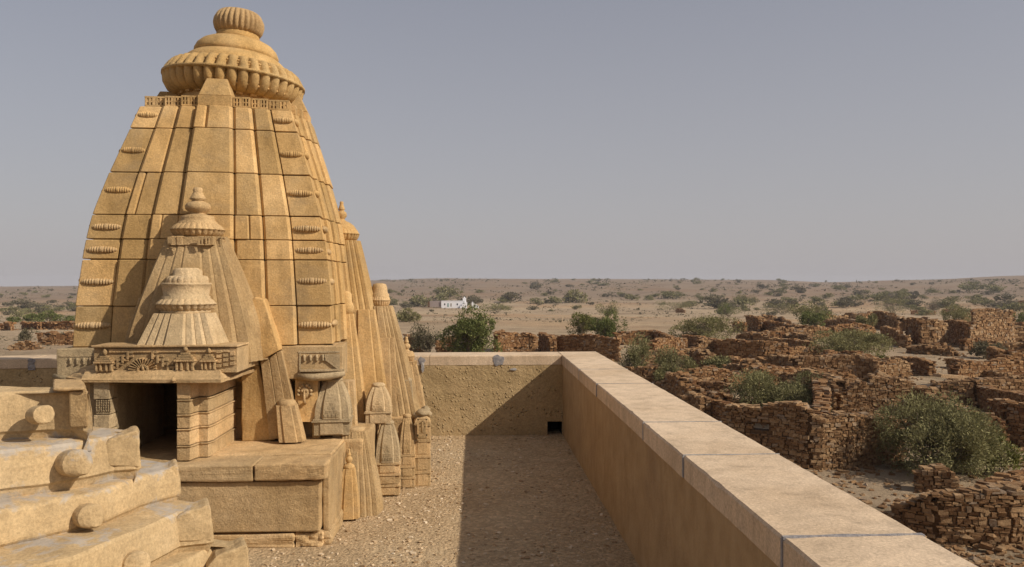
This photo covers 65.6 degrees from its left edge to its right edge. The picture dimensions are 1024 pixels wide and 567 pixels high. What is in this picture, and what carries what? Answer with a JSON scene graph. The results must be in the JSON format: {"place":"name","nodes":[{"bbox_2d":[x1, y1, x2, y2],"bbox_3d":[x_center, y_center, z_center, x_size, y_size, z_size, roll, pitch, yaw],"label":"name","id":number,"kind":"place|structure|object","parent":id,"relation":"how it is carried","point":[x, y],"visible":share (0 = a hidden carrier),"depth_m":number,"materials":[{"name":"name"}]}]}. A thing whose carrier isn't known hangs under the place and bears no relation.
{"place":"outdoors","nodes":[
{"label":"outdoors","id":0,"kind":"place"},
{"bbox_2d":[0,276,1023,566],"bbox_3d":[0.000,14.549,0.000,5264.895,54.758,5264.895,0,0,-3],"label":"ground","id":1,"kind":"structure","parent":0,"point":[556,326],"depth_m":416.38,"materials":[{"name":"sand"}]},
{"bbox_2d":[8,298,35,308],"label":"shrub","id":2,"kind":"object","parent":1,"relation":"on","point":[24,304],"visible":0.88,"depth_m":398.55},
{"bbox_2d":[7,340,41,349],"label":"ruined wall","id":3,"kind":"structure","parent":1,"relation":"on","point":[27,345],"depth_m":72.30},
{"bbox_2d":[17,327,34,340],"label":"desert shrub","id":4,"kind":"object","parent":1,"relation":"on","point":[24,334],"visible":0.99,"depth_m":86.91,"materials":[{"name":"green plant"}]},
{"bbox_2d":[20,321,42,329],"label":"ruined wall","id":5,"kind":"structure","parent":1,"relation":"on","point":[35,324],"depth_m":119.01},
{"bbox_2d":[21,313,45,321],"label":"desert shrub","id":6,"kind":"object","parent":1,"relation":"on","point":[30,317],"visible":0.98,"depth_m":175.32,"materials":[{"name":"green plant"}]},
{"bbox_2d":[38,309,61,320],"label":"desert shrub","id":7,"kind":"object","parent":1,"relation":"on","point":[51,315],"visible":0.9,"depth_m":180.68,"materials":[{"name":"green plant"}]},
{"bbox_2d":[35,331,73,344],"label":"ruined wall","id":8,"kind":"structure","parent":1,"relation":"on","point":[54,337],"depth_m":78.40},
{"bbox_2d":[41,321,74,329],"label":"ruined wall","id":9,"kind":"structure","parent":1,"relation":"on","point":[66,325],"depth_m":116.92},
{"bbox_2d":[396,307,421,321],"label":"desert shrub","id":10,"kind":"object","parent":1,"relation":"on","point":[405,316],"visible":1,"depth_m":149.35,"materials":[{"name":"green plant"}]},
{"bbox_2d":[408,294,431,306],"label":"shrub","id":11,"kind":"object","parent":1,"relation":"on","point":[417,300],"visible":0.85,"depth_m":433.35,"materials":[{"name":"green plant"}]},
{"bbox_2d":[408,320,440,351],"bbox_3d":[-6.910,4.468,63.891,3.043,3.216,2.824,0,0,-3],"label":"desert shrub","id":12,"kind":"object","parent":1,"relation":"on","point":[427,341],"visible":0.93,"depth_m":63.35,"materials":[{"name":"green plant"}]},
{"bbox_2d":[248,429,638,566],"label":"roof terrace","id":13,"kind":"structure","parent":1,"relation":"on","point":[515,520],"depth_m":7.01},
{"bbox_2d":[0,355,56,386],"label":"parapet wall","id":14,"kind":"structure","parent":13,"relation":"on","point":[28,370],"depth_m":10.47,"materials":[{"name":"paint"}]},
{"bbox_2d":[0,379,249,566],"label":"stepped roof","id":15,"kind":"structure","parent":13,"relation":"on","point":[77,489],"depth_m":4.00,"materials":[{"name":"stone"}]},
{"bbox_2d":[52,7,431,547],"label":"temple spire","id":16,"kind":"structure","parent":13,"relation":"on","point":[241,353],"depth_m":7.17,"materials":[{"name":"stone"}]},
{"bbox_2d":[260,434,622,566],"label":"grit","id":17,"kind":"object","parent":13,"relation":"on","point":[431,543],"visible":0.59,"depth_m":6.98,"materials":[{"name":"gravel"}]},
{"bbox_2d":[414,352,562,435],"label":"parapet wall","id":18,"kind":"structure","parent":13,"relation":"on","point":[489,393],"depth_m":10.94,"materials":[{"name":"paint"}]},
{"bbox_2d":[558,351,977,566],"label":"parapet wall","id":19,"kind":"structure","parent":13,"relation":"on","point":[675,481],"depth_m":4.57,"materials":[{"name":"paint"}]},
{"bbox_2d":[434,285,463,297],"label":"shrub","id":20,"kind":"object","parent":1,"relation":"on","point":[451,293],"visible":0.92,"depth_m":544.26,"materials":[{"name":"green plant"}]},
{"bbox_2d":[441,297,466,307],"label":"white house","id":21,"kind":"structure","parent":1,"relation":"on","point":[452,304],"depth_m":420.48,"materials":[{"name":"paint"}]},
{"bbox_2d":[435,336,482,351],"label":"ruined wall","id":22,"kind":"structure","parent":1,"relation":"on","point":[438,348],"depth_m":62.09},
{"bbox_2d":[436,303,502,351],"bbox_3d":[-2.912,3.722,59.379,5.297,4.816,4.006,0,0,34],"label":"desert tree","id":23,"kind":"object","parent":1,"relation":"on","point":[471,335],"visible":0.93,"depth_m":58.62,"materials":[{"name":"green plant"}]},
{"bbox_2d":[481,303,511,311],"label":"desert shrub","id":24,"kind":"object","parent":1,"relation":"on","point":[493,308],"visible":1,"depth_m":356.68,"materials":[{"name":"green plant"}]},
{"bbox_2d":[0,309,1023,566],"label":"rubble","id":25,"kind":"object","parent":1,"relation":"on","point":[990,549],"visible":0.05,"depth_m":23.20,"materials":[{"name":"stone"}]},
{"bbox_2d":[0,278,1023,348],"bbox_3d":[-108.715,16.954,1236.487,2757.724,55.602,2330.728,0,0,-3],"label":"scrub","id":26,"kind":"object","parent":1,"relation":"on","point":[721,287],"visible":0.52,"depth_m":654.39,"materials":[{"name":"plant"}]},
{"bbox_2d":[500,291,523,301],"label":"shrub","id":27,"kind":"object","parent":1,"relation":"on","point":[510,295],"visible":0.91,"depth_m":485.47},
{"bbox_2d":[492,332,537,351],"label":"ruined wall","id":28,"kind":"structure","parent":1,"relation":"on","point":[509,341],"depth_m":63.52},
{"bbox_2d":[518,336,538,348],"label":"ruined wall","id":29,"kind":"structure","parent":1,"relation":"on","point":[524,342],"depth_m":73.79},
{"bbox_2d":[537,332,556,351],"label":"ruined wall","id":30,"kind":"structure","parent":1,"relation":"on","point":[547,342],"depth_m":65.38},
{"bbox_2d":[563,288,587,302],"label":"shrub","id":31,"kind":"object","parent":1,"relation":"on","point":[570,297],"visible":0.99,"depth_m":483.45,"materials":[{"name":"green plant"}]},
{"bbox_2d":[566,310,592,334],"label":"desert shrub","id":32,"kind":"object","parent":1,"relation":"on","point":[580,323],"visible":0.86,"depth_m":89.17,"materials":[{"name":"green plant"}]},
{"bbox_2d":[557,334,621,361],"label":"ruined wall","id":33,"kind":"structure","parent":1,"relation":"on","point":[607,347],"depth_m":61.73,"materials":[{"name":"stone"}]},
{"bbox_2d":[587,308,626,336],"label":"desert shrub","id":34,"kind":"object","parent":1,"relation":"on","point":[605,325],"visible":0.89,"depth_m":81.02,"materials":[{"name":"green plant"}]},
{"bbox_2d":[595,301,620,317],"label":"desert shrub","id":35,"kind":"object","parent":1,"relation":"on","point":[609,307],"visible":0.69,"depth_m":204.68,"materials":[{"name":"green plant"}]},
{"bbox_2d":[612,330,653,344],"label":"ruined wall","id":36,"kind":"structure","parent":1,"relation":"on","point":[626,336],"depth_m":78.04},
{"bbox_2d":[613,332,655,367],"bbox_3d":[6.973,4.434,45.940,2.840,3.401,2.652,0,0,-3],"label":"desert shrub","id":37,"kind":"object","parent":1,"relation":"on","point":[636,357],"visible":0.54,"depth_m":45.79,"materials":[{"name":"green plant"}]},
{"bbox_2d":[625,365,693,384],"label":"ruined wall","id":38,"kind":"structure","parent":1,"relation":"on","point":[646,372],"depth_m":44.13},
{"bbox_2d":[649,330,684,347],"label":"ruined wall","id":39,"kind":"structure","parent":1,"relation":"on","point":[658,334],"depth_m":74.50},
{"bbox_2d":[647,337,687,350],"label":"ruined wall","id":40,"kind":"structure","parent":1,"relation":"on","point":[658,343],"depth_m":64.77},
{"bbox_2d":[632,348,716,362],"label":"ruined wall","id":41,"kind":"structure","parent":1,"relation":"on","point":[686,351],"depth_m":57.15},
{"bbox_2d":[650,344,701,381],"bbox_3d":[8.990,4.739,44.364,2.618,2.750,3.481,0,0,31],"label":"desert shrub","id":42,"kind":"object","parent":1,"relation":"on","point":[665,362],"visible":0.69,"depth_m":44.29,"materials":[{"name":"green plant"}]},
{"bbox_2d":[655,300,696,310],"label":"desert shrub","id":43,"kind":"object","parent":1,"relation":"on","point":[681,305],"visible":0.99,"depth_m":362.24,"materials":[{"name":"green plant"}]},
{"bbox_2d":[663,371,704,398],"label":"ruined wall","id":44,"kind":"structure","parent":1,"relation":"on","point":[681,382],"depth_m":39.16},
{"bbox_2d":[677,391,711,415],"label":"ruined wall","id":45,"kind":"structure","parent":1,"relation":"on","point":[700,401],"depth_m":33.79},
{"bbox_2d":[655,377,733,393],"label":"ruined wall","id":46,"kind":"structure","parent":1,"relation":"on","point":[706,385],"depth_m":39.52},
{"bbox_2d":[681,334,721,356],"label":"ruined wall","id":47,"kind":"structure","parent":1,"relation":"on","point":[691,339],"depth_m":67.67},
{"bbox_2d":[690,348,713,366],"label":"ruined wall","id":48,"kind":"structure","parent":1,"relation":"on","point":[698,355],"depth_m":56.14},
{"bbox_2d":[690,338,714,352],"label":"ruined wall","id":49,"kind":"structure","parent":1,"relation":"on","point":[702,343],"depth_m":64.37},
{"bbox_2d":[668,312,747,339],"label":"desert shrub","id":50,"kind":"object","parent":1,"relation":"on","point":[693,327],"visible":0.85,"depth_m":77.75,"materials":[{"name":"green plant"}]},
{"bbox_2d":[699,354,730,367],"bbox_3d":[14.315,5.445,54.561,2.489,1.374,2.344,0,0,-42],"label":"desert shrub","id":51,"kind":"object","parent":1,"relation":"on","point":[717,362],"visible":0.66,"depth_m":54.22,"materials":[{"name":"green plant"}]},
{"bbox_2d":[697,293,734,308],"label":"shrub","id":52,"kind":"object","parent":1,"relation":"on","point":[720,299],"visible":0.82,"depth_m":390.99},
{"bbox_2d":[701,390,732,401],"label":"ruined wall","id":53,"kind":"structure","parent":1,"relation":"on","point":[726,396],"depth_m":34.71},
{"bbox_2d":[710,398,733,421],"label":"ruined wall","id":54,"kind":"structure","parent":1,"relation":"on","point":[716,410],"depth_m":33.34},
{"bbox_2d":[717,302,740,316],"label":"desert shrub","id":55,"kind":"object","parent":1,"relation":"on","point":[726,311],"visible":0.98,"depth_m":273.33,"materials":[{"name":"green plant"}]},
{"bbox_2d":[692,366,782,386],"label":"ruined wall","id":56,"kind":"structure","parent":1,"relation":"on","point":[721,374],"depth_m":44.32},
{"bbox_2d":[722,359,761,370],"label":"ruined wall","id":57,"kind":"structure","parent":1,"relation":"on","point":[731,366],"depth_m":47.86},
{"bbox_2d":[732,296,754,305],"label":"shrub","id":58,"kind":"object","parent":1,"relation":"on","point":[740,302],"visible":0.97,"depth_m":421.79,"materials":[{"name":"green plant"}]},
{"bbox_2d":[716,338,787,358],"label":"ruined wall","id":59,"kind":"structure","parent":1,"relation":"on","point":[743,348],"depth_m":62.03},
{"bbox_2d":[744,315,762,331],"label":"ruined wall","id":60,"kind":"structure","parent":1,"relation":"on","point":[754,323],"depth_m":104.55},
{"bbox_2d":[736,331,781,341],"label":"ruined wall","id":61,"kind":"structure","parent":1,"relation":"on","point":[750,335],"depth_m":81.82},
{"bbox_2d":[721,400,825,469],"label":"ruined wall","id":62,"kind":"structure","parent":1,"relation":"on","point":[794,431],"depth_m":26.22,"materials":[{"name":"stone"}]},
{"bbox_2d":[757,314,791,324],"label":"ruined wall","id":63,"kind":"structure","parent":1,"relation":"on","point":[764,317],"depth_m":138.86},
{"bbox_2d":[761,330,787,338],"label":"ruined wall","id":64,"kind":"structure","parent":1,"relation":"on","point":[778,334],"depth_m":83.01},
{"bbox_2d":[762,320,789,330],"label":"ruined wall","id":65,"kind":"structure","parent":1,"relation":"on","point":[769,325],"depth_m":101.17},
{"bbox_2d":[748,363,804,372],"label":"ruined wall","id":66,"kind":"structure","parent":1,"relation":"on","point":[789,369],"depth_m":45.90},
{"bbox_2d":[723,366,832,411],"bbox_3d":[11.576,4.891,35.060,4.873,2.581,4.165,0,0,39],"label":"desert shrub","id":67,"kind":"object","parent":1,"relation":"on","point":[767,393],"visible":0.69,"depth_m":34.59,"materials":[{"name":"green plant"}]},
{"bbox_2d":[763,302,798,314],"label":"desert shrub","id":68,"kind":"object","parent":1,"relation":"on","point":[784,307],"visible":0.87,"depth_m":322.92,"materials":[{"name":"green plant"}]},
{"bbox_2d":[774,371,795,386],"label":"ruined wall","id":69,"kind":"structure","parent":1,"relation":"on","point":[783,376],"depth_m":41.70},
{"bbox_2d":[781,338,812,346],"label":"ruined wall","id":70,"kind":"structure","parent":1,"relation":"on","point":[792,342],"depth_m":71.84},
{"bbox_2d":[772,325,823,337],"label":"ruined wall","id":71,"kind":"structure","parent":1,"relation":"on","point":[811,330],"depth_m":86.23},
{"bbox_2d":[785,332,816,344],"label":"ruined wall","id":72,"kind":"structure","parent":1,"relation":"on","point":[806,336],"depth_m":80.83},
{"bbox_2d":[788,299,837,323],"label":"desert shrub","id":73,"kind":"object","parent":1,"relation":"on","point":[801,309],"visible":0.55,"depth_m":144.94,"materials":[{"name":"green plant"}]},
{"bbox_2d":[797,309,833,325],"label":"desert shrub","id":74,"kind":"object","parent":1,"relation":"on","point":[805,318],"visible":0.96,"depth_m":125.39,"materials":[{"name":"green plant"}]},
{"bbox_2d":[786,346,844,355],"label":"ruined wall","id":75,"kind":"structure","parent":1,"relation":"on","point":[799,350],"depth_m":64.08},
{"bbox_2d":[810,378,831,414],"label":"ruined wall","id":76,"kind":"structure","parent":1,"relation":"on","point":[821,402],"depth_m":29.99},
{"bbox_2d":[795,369,848,410],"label":"ruined wall","id":77,"kind":"structure","parent":1,"relation":"on","point":[836,383],"depth_m":37.67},
{"bbox_2d":[765,353,881,378],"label":"ruined wall","id":78,"kind":"structure","parent":1,"relation":"on","point":[855,364],"depth_m":47.21,"materials":[{"name":"stone"}]},
{"bbox_2d":[810,367,858,378],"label":"ruined wall","id":79,"kind":"structure","parent":1,"relation":"on","point":[845,374],"depth_m":46.53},
{"bbox_2d":[823,317,871,326],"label":"ruined wall","id":80,"kind":"structure","parent":1,"relation":"on","point":[837,320],"depth_m":116.09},
{"bbox_2d":[802,328,898,355],"bbox_3d":[27.412,4.726,63.876,7.881,2.827,7.803,0,0,-3],"label":"desert shrub","id":81,"kind":"object","parent":1,"relation":"on","point":[860,342],"visible":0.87,"depth_m":63.18,"materials":[{"name":"green plant"}]},
{"bbox_2d":[830,322,874,336],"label":"ruined wall","id":82,"kind":"structure","parent":1,"relation":"on","point":[838,327],"depth_m":91.66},
{"bbox_2d":[819,410,906,469],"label":"ruined wall","id":83,"kind":"structure","parent":1,"relation":"on","point":[847,439],"depth_m":25.99,"materials":[{"name":"stone"}]},
{"bbox_2d":[855,313,878,325],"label":"desert shrub","id":84,"kind":"object","parent":1,"relation":"on","point":[869,319],"visible":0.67,"depth_m":107.03,"materials":[{"name":"green plant"}]},
{"bbox_2d":[835,373,920,423],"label":"ruined wall","id":85,"kind":"structure","parent":1,"relation":"on","point":[867,393],"depth_m":34.09,"materials":[{"name":"stone"}]},
{"bbox_2d":[872,311,905,330],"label":"ruined wall","id":86,"kind":"structure","parent":1,"relation":"on","point":[893,320],"depth_m":111.41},
{"bbox_2d":[880,325,903,345],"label":"ruined wall","id":87,"kind":"structure","parent":1,"relation":"on","point":[893,332],"depth_m":78.61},
{"bbox_2d":[873,297,914,313],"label":"desert shrub","id":88,"kind":"object","parent":1,"relation":"on","point":[886,308],"visible":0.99,"depth_m":339.46,"materials":[{"name":"green plant"}]},
{"bbox_2d":[878,357,912,376],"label":"ruined wall","id":89,"kind":"structure","parent":1,"relation":"on","point":[891,366],"depth_m":50.85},
{"bbox_2d":[898,335,912,347],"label":"ruined wall","id":90,"kind":"structure","parent":1,"relation":"on","point":[904,342],"depth_m":75.17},
{"bbox_2d":[891,356,936,375],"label":"ruined wall","id":91,"kind":"structure","parent":1,"relation":"on","point":[924,366],"depth_m":52.22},
{"bbox_2d":[903,317,925,343],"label":"ruined wall","id":92,"kind":"structure","parent":1,"relation":"on","point":[911,327],"depth_m":79.49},
{"bbox_2d":[905,344,957,356],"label":"ruined wall","id":93,"kind":"structure","parent":1,"relation":"on","point":[918,348],"depth_m":66.48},
{"bbox_2d":[915,319,948,345],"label":"ruined wall","id":94,"kind":"structure","parent":1,"relation":"on","point":[932,331],"depth_m":75.27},
{"bbox_2d":[912,463,959,492],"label":"ruined wall","id":95,"kind":"structure","parent":1,"relation":"on","point":[931,477],"depth_m":22.64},
{"bbox_2d":[920,342,960,355],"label":"ruined wall","id":96,"kind":"structure","parent":1,"relation":"on","point":[943,345],"depth_m":66.23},
{"bbox_2d":[869,387,1017,479],"bbox_3d":[13.635,4.707,25.003,4.242,2.883,4.000,0,0,-3],"label":"desert shrub","id":97,"kind":"object","parent":1,"relation":"on","point":[963,448],"visible":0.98,"depth_m":24.52,"materials":[{"name":"green plant"}]},
{"bbox_2d":[880,482,1023,547],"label":"ruined wall","id":98,"kind":"structure","parent":1,"relation":"on","point":[978,513],"depth_m":18.05,"materials":[{"name":"stone"}]},
{"bbox_2d":[915,385,991,431],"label":"ruined wall","id":99,"kind":"structure","parent":1,"relation":"on","point":[922,388],"depth_m":32.93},
{"bbox_2d":[936,304,970,321],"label":"desert shrub","id":100,"kind":"object","parent":1,"relation":"on","point":[957,313],"visible":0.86,"depth_m":146.29,"materials":[{"name":"green plant"}]},
{"bbox_2d":[943,319,971,344],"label":"ruined wall","id":101,"kind":"structure","parent":1,"relation":"on","point":[957,329],"depth_m":77.64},
{"bbox_2d":[958,281,985,291],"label":"shrub","id":102,"kind":"object","parent":1,"relation":"on","point":[972,287],"visible":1,"depth_m":615.69,"materials":[{"name":"green plant"}]},
{"bbox_2d":[930,374,1023,405],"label":"ruined wall","id":103,"kind":"structure","parent":1,"relation":"on","point":[967,388],"depth_m":38.86,"materials":[{"name":"stone"}]},
{"bbox_2d":[958,338,997,350],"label":"ruined wall","id":104,"kind":"structure","parent":1,"relation":"on","point":[966,343],"depth_m":71.72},
{"bbox_2d":[947,357,1023,379],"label":"ruined wall","id":105,"kind":"structure","parent":1,"relation":"on","point":[974,368],"depth_m":46.06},
{"bbox_2d":[967,340,1007,358],"bbox_3d":[37.864,5.273,63.506,2.990,1.648,2.546,0,0,-34],"label":"desert shrub","id":106,"kind":"object","parent":1,"relation":"on","point":[981,351],"visible":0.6,"depth_m":63.23,"materials":[{"name":"green plant"}]},
{"bbox_2d":[970,412,1009,444],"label":"ruined wall","id":107,"kind":"structure","parent":1,"relation":"on","point":[998,420],"depth_m":29.12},
{"bbox_2d":[965,317,1015,342],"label":"ruined wall","id":108,"kind":"structure","parent":1,"relation":"on","point":[1004,329],"depth_m":76.82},
{"bbox_2d":[969,308,1016,321],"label":"ruined wall","id":109,"kind":"structure","parent":1,"relation":"on","point":[986,313],"depth_m":138.63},
{"bbox_2d":[986,346,1004,358],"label":"ruined wall","id":110,"kind":"structure","parent":1,"relation":"on","point":[992,351],"depth_m":58.48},
{"bbox_2d":[983,369,1012,376],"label":"ruined wall","id":111,"kind":"structure","parent":1,"relation":"on","point":[993,373],"depth_m":45.25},
{"bbox_2d":[974,468,1023,485],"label":"ruined wall","id":112,"kind":"structure","parent":1,"relation":"on","point":[1010,476],"depth_m":22.43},
{"bbox_2d":[976,384,1023,411],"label":"ruined wall","id":113,"kind":"structure","parent":1,"relation":"on","point":[985,393],"depth_m":36.92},
{"bbox_2d":[976,427,1023,475],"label":"desert shrub","id":114,"kind":"object","parent":1,"relation":"on","point":[1014,461],"visible":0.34,"depth_m":24.84,"materials":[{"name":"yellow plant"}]},
{"bbox_2d":[986,398,1023,446],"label":"ruined wall","id":115,"kind":"structure","parent":1,"relation":"on","point":[1010,411],"depth_m":29.41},
{"bbox_2d":[995,349,1023,358],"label":"ruined wall","id":116,"kind":"structure","parent":1,"relation":"on","point":[1010,354],"depth_m":56.09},
{"bbox_2d":[996,301,1023,311],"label":"shrub","id":117,"kind":"object","parent":1,"relation":"on","point":[1013,306],"visible":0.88,"depth_m":359.90,"materials":[{"name":"green plant"}]},
{"bbox_2d":[1014,325,1023,341],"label":"ruined wall","id":118,"kind":"structure","parent":1,"relation":"on","point":[1019,334],"depth_m":82.70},
{"bbox_2d":[0,0,1023,286],"label":"sky","id":119,"kind":"structure","parent":0,"point":[789,140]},
{"bbox_2d":[932,373,970,378],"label":"stone slab","id":120,"kind":"structure","parent":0,"point":[950,376],"depth_m":43.66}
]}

